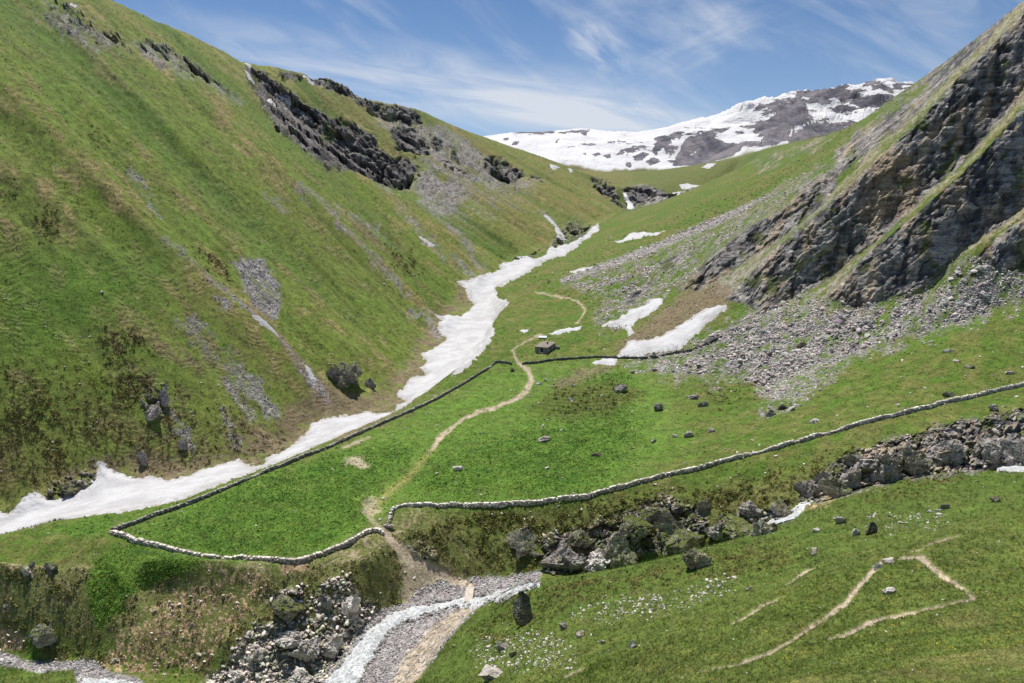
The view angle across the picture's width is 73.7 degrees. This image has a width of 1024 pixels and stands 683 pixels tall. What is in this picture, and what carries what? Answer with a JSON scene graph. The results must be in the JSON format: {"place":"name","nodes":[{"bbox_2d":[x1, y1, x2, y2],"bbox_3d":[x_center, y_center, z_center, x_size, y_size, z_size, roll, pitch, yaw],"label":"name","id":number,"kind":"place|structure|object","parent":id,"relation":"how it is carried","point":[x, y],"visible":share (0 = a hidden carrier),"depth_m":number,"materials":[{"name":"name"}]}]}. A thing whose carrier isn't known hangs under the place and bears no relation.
{"place":"outdoors","nodes":[
{"label":"outdoors","id":0,"kind":"place"},
{"bbox_2d":[81,678,138,682],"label":"stream","id":1,"kind":"structure","parent":0,"point":[101,680],"depth_m":114.49,"materials":[{"name":"white liquid"}]},
{"bbox_2d":[0,569,542,682],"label":"gravel bed","id":2,"kind":"object","parent":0,"point":[375,661],"visible":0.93,"depth_m":120.36,"materials":[{"name":"stone"}]},
{"bbox_2d":[464,586,475,602],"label":"footbridge","id":3,"kind":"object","parent":2,"relation":"on","point":[469,591],"visible":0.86,"depth_m":133.59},
{"bbox_2d":[0,0,634,512],"bbox_3d":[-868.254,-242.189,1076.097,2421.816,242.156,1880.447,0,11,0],"label":"hillside","id":4,"kind":"structure","parent":0,"point":[562,196],"depth_m":286.02,"materials":[{"name":"plant"}]},
{"bbox_2d":[60,480,92,496],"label":"rock outcrop","id":5,"kind":"object","parent":4,"relation":"on","point":[71,488],"visible":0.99,"depth_m":188.46,"materials":[{"name":"stone"}]},
{"bbox_2d":[137,451,147,465],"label":"rock outcrop","id":6,"kind":"object","parent":4,"relation":"on","point":[142,455],"visible":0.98,"depth_m":201.04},
{"bbox_2d":[145,401,160,420],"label":"rock outcrop","id":7,"kind":"object","parent":4,"relation":"on","point":[154,410],"visible":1,"depth_m":209.80,"materials":[{"name":"stone"}]},
{"bbox_2d":[158,384,169,408],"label":"rock outcrop","id":8,"kind":"object","parent":4,"relation":"on","point":[163,398],"visible":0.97,"depth_m":214.18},
{"bbox_2d":[178,439,187,449],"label":"rock outcrop","id":9,"kind":"object","parent":4,"relation":"on","point":[182,444],"visible":1,"depth_m":207.53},
{"bbox_2d":[0,125,426,512],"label":"heath shrubs","id":10,"kind":"object","parent":4,"relation":"on","point":[71,425],"visible":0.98,"depth_m":206.09,"materials":[{"name":"green plant"}]},
{"bbox_2d":[244,63,254,83],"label":"snow patch","id":11,"kind":"object","parent":4,"relation":"on","point":[248,74],"visible":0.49,"depth_m":581.35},
{"bbox_2d":[252,315,280,338],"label":"snow patch","id":12,"kind":"object","parent":4,"relation":"on","point":[263,322],"visible":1,"depth_m":259.13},
{"bbox_2d":[0,256,546,533],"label":"snow patch","id":13,"kind":"object","parent":4,"relation":"on","point":[469,333],"visible":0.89,"depth_m":211.01,"materials":[{"name":"snow"}]},
{"bbox_2d":[0,7,552,497],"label":"scattered stones","id":14,"kind":"object","parent":4,"relation":"on","point":[182,269],"visible":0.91,"depth_m":258.72,"materials":[{"name":"stone"}]},
{"bbox_2d":[45,1,562,451],"bbox_3d":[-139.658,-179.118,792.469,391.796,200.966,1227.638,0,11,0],"label":"scree","id":15,"kind":"structure","parent":4,"relation":"on","point":[459,195],"depth_m":344.93,"materials":[{"name":"stone"}]},
{"bbox_2d":[304,364,316,384],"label":"snow patch","id":16,"kind":"object","parent":4,"relation":"on","point":[311,376],"visible":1,"depth_m":255.83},
{"bbox_2d":[325,361,362,387],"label":"rock outcrop","id":17,"kind":"object","parent":4,"relation":"on","point":[342,374],"visible":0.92,"depth_m":263.17,"materials":[{"name":"stone"}]},
{"bbox_2d":[364,378,375,389],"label":"rock outcrop","id":18,"kind":"object","parent":4,"relation":"on","point":[370,383],"visible":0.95,"depth_m":272.25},
{"bbox_2d":[419,236,434,246],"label":"snow patch","id":19,"kind":"object","parent":4,"relation":"on","point":[430,244],"visible":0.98,"depth_m":500.13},
{"bbox_2d":[545,214,566,241],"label":"snow patch","id":20,"kind":"object","parent":4,"relation":"on","point":[558,231],"visible":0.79,"depth_m":746.69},
{"bbox_2d":[623,193,633,208],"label":"waterfall","id":21,"kind":"structure","parent":4,"relation":"on","point":[629,203],"depth_m":1100.77,"materials":[{"name":"white liquid"}]},
{"bbox_2d":[326,583,539,682],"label":"stream","id":22,"kind":"structure","parent":0,"point":[351,669],"depth_m":120.90,"materials":[{"name":"white liquid"}]},
{"bbox_2d":[245,64,634,255],"bbox_3d":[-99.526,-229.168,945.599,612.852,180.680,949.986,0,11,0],"label":"cliff","id":23,"kind":"structure","parent":0,"point":[336,143],"depth_m":656.55,"materials":[{"name":"stone"}]},
{"bbox_2d":[267,92,290,108],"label":"snow patch","id":24,"kind":"object","parent":23,"relation":"on","point":[288,100],"visible":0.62,"depth_m":615.39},
{"bbox_2d":[0,280,1023,682],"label":"meadow","id":25,"kind":"structure","parent":0,"point":[544,314],"depth_m":158.82,"materials":[{"name":"plant"}]},
{"bbox_2d":[20,561,34,577],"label":"rock outcrop","id":26,"kind":"object","parent":25,"relation":"on","point":[26,570],"visible":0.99,"depth_m":126.57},
{"bbox_2d":[28,622,56,647],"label":"rock outcrop","id":27,"kind":"object","parent":25,"relation":"on","point":[42,634],"visible":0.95,"depth_m":120.85,"materials":[{"name":"stone"}]},
{"bbox_2d":[43,562,57,574],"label":"rock outcrop","id":28,"kind":"object","parent":25,"relation":"on","point":[50,567],"visible":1,"depth_m":127.02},
{"bbox_2d":[228,668,244,682],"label":"rock outcrop","id":29,"kind":"object","parent":25,"relation":"on","point":[236,676],"visible":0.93,"depth_m":115.49,"materials":[{"name":"stone"}]},
{"bbox_2d":[109,527,384,564],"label":"stone wall","id":30,"kind":"structure","parent":25,"relation":"on","point":[276,559],"depth_m":132.57,"materials":[{"name":"stone"}]},
{"bbox_2d":[246,649,265,663],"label":"rock outcrop","id":31,"kind":"object","parent":25,"relation":"on","point":[257,655],"visible":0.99,"depth_m":116.72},
{"bbox_2d":[270,593,306,621],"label":"rock outcrop","id":32,"kind":"object","parent":25,"relation":"on","point":[285,608],"visible":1,"depth_m":120.86,"materials":[{"name":"stone"}]},
{"bbox_2d":[274,630,304,648],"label":"rock outcrop","id":33,"kind":"object","parent":25,"relation":"on","point":[287,639],"visible":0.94,"depth_m":118.01,"materials":[{"name":"stone"}]},
{"bbox_2d":[286,666,317,682],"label":"rock outcrop","id":34,"kind":"object","parent":25,"relation":"on","point":[300,675],"visible":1,"depth_m":112.61,"materials":[{"name":"stone"}]},
{"bbox_2d":[288,636,320,661],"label":"rock outcrop","id":35,"kind":"object","parent":25,"relation":"on","point":[307,650],"visible":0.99,"depth_m":116.70,"materials":[{"name":"stone"}]},
{"bbox_2d":[111,360,512,530],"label":"stone wall","id":36,"kind":"structure","parent":25,"relation":"on","point":[206,495],"depth_m":181.47,"materials":[{"name":"stone"}]},
{"bbox_2d":[316,594,332,610],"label":"rock outcrop","id":37,"kind":"object","parent":25,"relation":"on","point":[325,601],"visible":1,"depth_m":123.34,"materials":[{"name":"stone"}]},
{"bbox_2d":[321,633,343,658],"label":"rock outcrop","id":38,"kind":"object","parent":25,"relation":"on","point":[333,645],"visible":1,"depth_m":119.04,"materials":[{"name":"stone"}]},
{"bbox_2d":[341,594,360,616],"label":"rock outcrop","id":39,"kind":"object","parent":25,"relation":"on","point":[351,604],"visible":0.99,"depth_m":124.89,"materials":[{"name":"stone"}]},
{"bbox_2d":[0,379,968,680],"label":"heath shrubs","id":40,"kind":"object","parent":25,"relation":"on","point":[486,555],"visible":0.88,"depth_m":126.63,"materials":[{"name":"green plant"}]},
{"bbox_2d":[15,319,1016,671],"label":"scattered stones","id":41,"kind":"object","parent":25,"relation":"on","point":[489,513],"visible":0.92,"depth_m":152.94,"materials":[{"name":"stone"}]},
{"bbox_2d":[504,528,541,559],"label":"rock outcrop","id":42,"kind":"object","parent":25,"relation":"on","point":[521,542],"visible":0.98,"depth_m":144.05,"materials":[{"name":"stone"}]},
{"bbox_2d":[538,436,549,441],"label":"boulder","id":43,"kind":"object","parent":25,"relation":"on","point":[544,438],"visible":0.99,"depth_m":192.58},
{"bbox_2d":[535,341,559,353],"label":"stone hut","id":44,"kind":"object","parent":25,"relation":"on","point":[546,347],"visible":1,"depth_m":291.35,"materials":[{"name":"stone"}]},
{"bbox_2d":[539,539,589,572],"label":"rock outcrop","id":45,"kind":"object","parent":25,"relation":"on","point":[563,556],"visible":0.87,"depth_m":140.94,"materials":[{"name":"stone"}]},
{"bbox_2d":[550,326,581,334],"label":"snow patch","id":46,"kind":"object","parent":25,"relation":"on","point":[560,331],"visible":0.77,"depth_m":329.25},
{"bbox_2d":[565,528,590,546],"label":"rock outcrop","id":47,"kind":"object","parent":25,"relation":"on","point":[579,537],"visible":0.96,"depth_m":144.75,"materials":[{"name":"stone"}]},
{"bbox_2d":[581,551,609,571],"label":"rock outcrop","id":48,"kind":"object","parent":25,"relation":"on","point":[598,560],"visible":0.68,"depth_m":139.30,"materials":[{"name":"stone"}]},
{"bbox_2d":[592,358,617,365],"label":"snow patch","id":49,"kind":"object","parent":25,"relation":"on","point":[608,361],"visible":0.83,"depth_m":276.90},
{"bbox_2d":[594,531,637,568],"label":"rock outcrop","id":50,"kind":"object","parent":25,"relation":"on","point":[617,551],"visible":0.66,"depth_m":141.69,"materials":[{"name":"stone"}]},
{"bbox_2d":[614,383,626,393],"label":"boulder","id":51,"kind":"object","parent":25,"relation":"on","point":[619,388],"visible":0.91,"depth_m":234.65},
{"bbox_2d":[522,335,721,364],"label":"stone wall","id":52,"kind":"structure","parent":25,"relation":"on","point":[617,357],"depth_m":277.54,"materials":[{"name":"stone"}]},
{"bbox_2d":[619,514,653,543],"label":"rock outcrop","id":53,"kind":"object","parent":25,"relation":"on","point":[635,529],"visible":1,"depth_m":144.32,"materials":[{"name":"stone"}]},
{"bbox_2d":[638,506,674,522],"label":"rock outcrop","id":54,"kind":"object","parent":25,"relation":"on","point":[650,513],"visible":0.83,"depth_m":148.34,"materials":[{"name":"stone"}]},
{"bbox_2d":[654,403,662,410],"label":"boulder","id":55,"kind":"object","parent":25,"relation":"on","point":[658,406],"visible":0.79,"depth_m":212.84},
{"bbox_2d":[617,305,726,357],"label":"snow patch","id":56,"kind":"object","parent":25,"relation":"on","point":[681,334],"visible":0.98,"depth_m":283.66,"materials":[{"name":"snow"}]},
{"bbox_2d":[654,516,704,554],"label":"rock outcrop","id":57,"kind":"object","parent":25,"relation":"on","point":[676,537],"visible":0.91,"depth_m":142.77,"materials":[{"name":"stone"}]},
{"bbox_2d":[683,431,693,436],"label":"boulder","id":58,"kind":"object","parent":25,"relation":"on","point":[688,434],"visible":1,"depth_m":182.13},
{"bbox_2d":[685,394,699,398],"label":"boulder","id":59,"kind":"object","parent":25,"relation":"on","point":[696,396],"visible":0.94,"depth_m":222.04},
{"bbox_2d":[696,499,713,510],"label":"rock outcrop","id":60,"kind":"object","parent":25,"relation":"on","point":[705,504],"visible":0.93,"depth_m":149.15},
{"bbox_2d":[387,381,1023,522],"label":"stone wall","id":61,"kind":"structure","parent":25,"relation":"on","point":[451,504],"depth_m":158.20,"materials":[{"name":"stone"}]},
{"bbox_2d":[706,520,726,541],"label":"rock outcrop","id":62,"kind":"object","parent":25,"relation":"on","point":[714,533],"visible":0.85,"depth_m":143.38,"materials":[{"name":"stone"}]},
{"bbox_2d":[719,513,752,539],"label":"rock outcrop","id":63,"kind":"object","parent":25,"relation":"on","point":[735,527],"visible":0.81,"depth_m":143.01,"materials":[{"name":"stone"}]},
{"bbox_2d":[738,500,762,517],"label":"rock outcrop","id":64,"kind":"object","parent":25,"relation":"on","point":[748,508],"visible":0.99,"depth_m":145.30,"materials":[{"name":"stone"}]},
{"bbox_2d":[765,410,775,416],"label":"boulder","id":65,"kind":"object","parent":25,"relation":"on","point":[769,413],"visible":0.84,"depth_m":187.67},
{"bbox_2d":[520,410,1023,572],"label":"rubble","id":66,"kind":"object","parent":25,"relation":"on","point":[966,448],"visible":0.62,"depth_m":149.49,"materials":[{"name":"stone"}]},
{"bbox_2d":[771,504,793,516],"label":"rock outcrop","id":67,"kind":"object","parent":25,"relation":"on","point":[781,510],"visible":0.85,"depth_m":141.49,"materials":[{"name":"stone"}]},
{"bbox_2d":[793,480,820,498],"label":"rock outcrop","id":68,"kind":"object","parent":25,"relation":"on","point":[808,489],"visible":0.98,"depth_m":146.21,"materials":[{"name":"stone"}]},
{"bbox_2d":[598,258,1023,413],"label":"scree","id":69,"kind":"structure","parent":25,"relation":"on","point":[858,330],"depth_m":237.24,"materials":[{"name":"stone"}]},
{"bbox_2d":[813,470,831,482],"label":"rock outcrop","id":70,"kind":"object","parent":25,"relation":"on","point":[820,475],"visible":0.56,"depth_m":147.10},
{"bbox_2d":[839,465,861,488],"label":"rock outcrop","id":71,"kind":"object","parent":25,"relation":"on","point":[851,477],"visible":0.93,"depth_m":146.56,"materials":[{"name":"stone"}]},
{"bbox_2d":[842,451,863,466],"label":"rock outcrop","id":72,"kind":"object","parent":25,"relation":"on","point":[849,459],"visible":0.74,"depth_m":150.42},
{"bbox_2d":[853,453,903,482],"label":"rock outcrop","id":73,"kind":"object","parent":25,"relation":"on","point":[885,468],"visible":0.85,"depth_m":146.04,"materials":[{"name":"stone"}]},
{"bbox_2d":[896,445,932,475],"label":"rock outcrop","id":74,"kind":"object","parent":25,"relation":"on","point":[914,461],"visible":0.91,"depth_m":146.75,"materials":[{"name":"stone"}]},
{"bbox_2d":[926,439,965,464],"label":"rock outcrop","id":75,"kind":"object","parent":25,"relation":"on","point":[953,452],"visible":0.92,"depth_m":149.92,"materials":[{"name":"stone"}]},
{"bbox_2d":[942,391,954,396],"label":"boulder","id":76,"kind":"object","parent":25,"relation":"on","point":[948,394],"visible":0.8,"depth_m":173.95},
{"bbox_2d":[971,434,1005,463],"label":"boulder","id":77,"kind":"object","parent":25,"relation":"on","point":[987,447],"visible":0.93,"depth_m":150.22,"materials":[{"name":"stone"}]},
{"bbox_2d":[988,404,998,410],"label":"boulder","id":78,"kind":"object","parent":25,"relation":"on","point":[993,407],"visible":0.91,"depth_m":162.65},
{"bbox_2d":[1000,434,1023,465],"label":"rock outcrop","id":79,"kind":"object","parent":25,"relation":"on","point":[1012,453],"visible":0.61,"depth_m":150.04,"materials":[{"name":"stone"}]},
{"bbox_2d":[0,469,1023,682],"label":"slope","id":80,"kind":"structure","parent":0,"point":[840,545],"depth_m":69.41,"materials":[{"name":"plant"}]},
{"bbox_2d":[0,503,829,682],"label":"rubble","id":81,"kind":"object","parent":80,"relation":"on","point":[290,624],"visible":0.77,"depth_m":120.05,"materials":[{"name":"stone"}]},
{"bbox_2d":[478,664,502,681],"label":"boulder","id":82,"kind":"object","parent":80,"relation":"on","point":[488,673],"visible":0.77,"depth_m":81.29,"materials":[{"name":"stone"}]},
{"bbox_2d":[496,641,508,651],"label":"boulder","id":83,"kind":"object","parent":80,"relation":"on","point":[500,645],"visible":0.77,"depth_m":90.71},
{"bbox_2d":[9,480,1022,682],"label":"scattered stones","id":84,"kind":"object","parent":80,"relation":"on","point":[771,605],"visible":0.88,"depth_m":63.13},
{"bbox_2d":[512,591,533,625],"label":"boulder","id":85,"kind":"object","parent":80,"relation":"on","point":[522,611],"visible":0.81,"depth_m":96.19,"materials":[{"name":"stone"}]},
{"bbox_2d":[559,621,566,630],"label":"boulder","id":86,"kind":"object","parent":80,"relation":"on","point":[563,625],"visible":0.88,"depth_m":84.99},
{"bbox_2d":[576,630,584,637],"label":"boulder","id":87,"kind":"object","parent":80,"relation":"on","point":[579,634],"visible":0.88,"depth_m":79.67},
{"bbox_2d":[682,547,712,569],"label":"rock outcrop","id":88,"kind":"object","parent":80,"relation":"on","point":[694,558],"visible":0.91,"depth_m":91.00,"materials":[{"name":"stone"}]},
{"bbox_2d":[468,507,944,677],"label":"wildflowers","id":89,"kind":"object","parent":80,"relation":"on","point":[584,610],"visible":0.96,"depth_m":84.24,"materials":[{"name":"plant"}]},
{"bbox_2d":[750,519,778,536],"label":"rock outcrop","id":90,"kind":"object","parent":80,"relation":"on","point":[762,527],"visible":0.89,"depth_m":104.46,"materials":[{"name":"stone"}]},
{"bbox_2d":[817,475,851,498],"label":"rock outcrop","id":91,"kind":"object","parent":80,"relation":"on","point":[833,487],"visible":0.9,"depth_m":142.07,"materials":[{"name":"stone"}]},
{"bbox_2d":[652,563,1022,682],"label":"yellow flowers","id":92,"kind":"object","parent":80,"relation":"on","point":[891,631],"visible":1,"depth_m":44.47,"materials":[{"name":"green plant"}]},
{"bbox_2d":[833,516,846,523],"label":"boulder","id":93,"kind":"object","parent":80,"relation":"on","point":[838,519],"visible":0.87,"depth_m":95.74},
{"bbox_2d":[865,521,877,534],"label":"boulder","id":94,"kind":"object","parent":80,"relation":"on","point":[872,525],"visible":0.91,"depth_m":86.36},
{"bbox_2d":[873,563,883,569],"bbox_3d":[32.392,19.913,60.327,0.963,0.753,0.435,0,11,0],"label":"boulder","id":95,"kind":"object","parent":80,"relation":"on","point":[876,566],"visible":0.98,"depth_m":60.24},
{"bbox_2d":[881,557,893,563],"bbox_3d":[33.703,19.736,61.268,1.136,0.772,0.841,8,14,37],"label":"boulder","id":96,"kind":"object","parent":80,"relation":"on","point":[890,560],"visible":0.94,"depth_m":61.06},
{"bbox_2d":[882,587,895,593],"bbox_3d":[29.963,19.841,54.272,1.197,0.677,0.607,-3,11,-16],"label":"boulder","id":97,"kind":"object","parent":80,"relation":"on","point":[888,589],"visible":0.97,"depth_m":54.12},
{"bbox_2d":[989,495,1000,501],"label":"boulder","id":98,"kind":"object","parent":80,"relation":"on","point":[995,498],"visible":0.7,"depth_m":91.61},
{"bbox_2d":[112,0,1023,135],"label":"sky","id":99,"kind":"structure","parent":0,"point":[479,67],"materials":[{"name":"blue"}]},
{"bbox_2d":[323,291,975,682],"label":"path","id":100,"kind":"structure","parent":0,"point":[419,569],"depth_m":132.46,"materials":[{"name":"soil"}]},
{"bbox_2d":[483,77,912,171],"bbox_3d":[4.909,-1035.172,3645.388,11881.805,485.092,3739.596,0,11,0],"label":"snowy mountains","id":101,"kind":"structure","parent":0,"point":[745,128],"depth_m":2558.93,"materials":[{"name":"snow"}]},
{"bbox_2d":[513,1,1023,383],"bbox_3d":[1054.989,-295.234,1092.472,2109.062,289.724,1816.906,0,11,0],"label":"mountainside","id":102,"kind":"structure","parent":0,"point":[656,199],"depth_m":358.71,"materials":[{"name":"plant"}]},
{"bbox_2d":[538,223,599,259],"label":"snow patch","id":103,"kind":"object","parent":102,"relation":"on","point":[559,251],"visible":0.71,"depth_m":683.88,"materials":[{"name":"snow"}]},
{"bbox_2d":[602,298,662,335],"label":"snow patch","id":104,"kind":"object","parent":102,"relation":"on","point":[635,315],"visible":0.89,"depth_m":331.58,"materials":[{"name":"snow"}]},
{"bbox_2d":[615,230,665,242],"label":"snow patch","id":105,"kind":"object","parent":102,"relation":"on","point":[634,235],"visible":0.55,"depth_m":568.84,"materials":[{"name":"snow"}]},
{"bbox_2d":[680,183,699,190],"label":"snow patch","id":106,"kind":"object","parent":102,"relation":"on","point":[686,186],"visible":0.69,"depth_m":1174.76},
{"bbox_2d":[513,5,1023,382],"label":"grass","id":107,"kind":"structure","parent":102,"relation":"on","point":[747,259],"depth_m":315.78,"materials":[{"name":"green plant"}]},
{"bbox_2d":[528,23,1022,383],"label":"scattered stones","id":108,"kind":"object","parent":102,"relation":"on","point":[734,366],"visible":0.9,"depth_m":266.69,"materials":[{"name":"stone"}]},
{"bbox_2d":[531,2,1023,311],"bbox_3d":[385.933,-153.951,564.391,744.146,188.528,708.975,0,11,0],"label":"cliff","id":109,"kind":"structure","parent":0,"point":[882,195],"depth_m":266.83,"materials":[{"name":"stone"}]},
{"bbox_2d":[767,500,813,523],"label":"stream","id":110,"kind":"structure","parent":0,"point":[795,509],"depth_m":141.11,"materials":[{"name":"white liquid"}]},
{"bbox_2d":[560,173,1023,385],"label":"scree slope","id":111,"kind":"structure","parent":0,"point":[916,308],"depth_m":252.48,"materials":[{"name":"stone"}]},
{"bbox_2d":[561,157,1023,415],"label":"scree","id":112,"kind":"structure","parent":111,"relation":"on","point":[807,319],"depth_m":246.51,"materials":[{"name":"stone"}]},
{"bbox_2d":[996,466,1023,471],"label":"stream","id":113,"kind":"structure","parent":0,"point":[1014,468],"depth_m":139.81,"materials":[{"name":"white liquid"}]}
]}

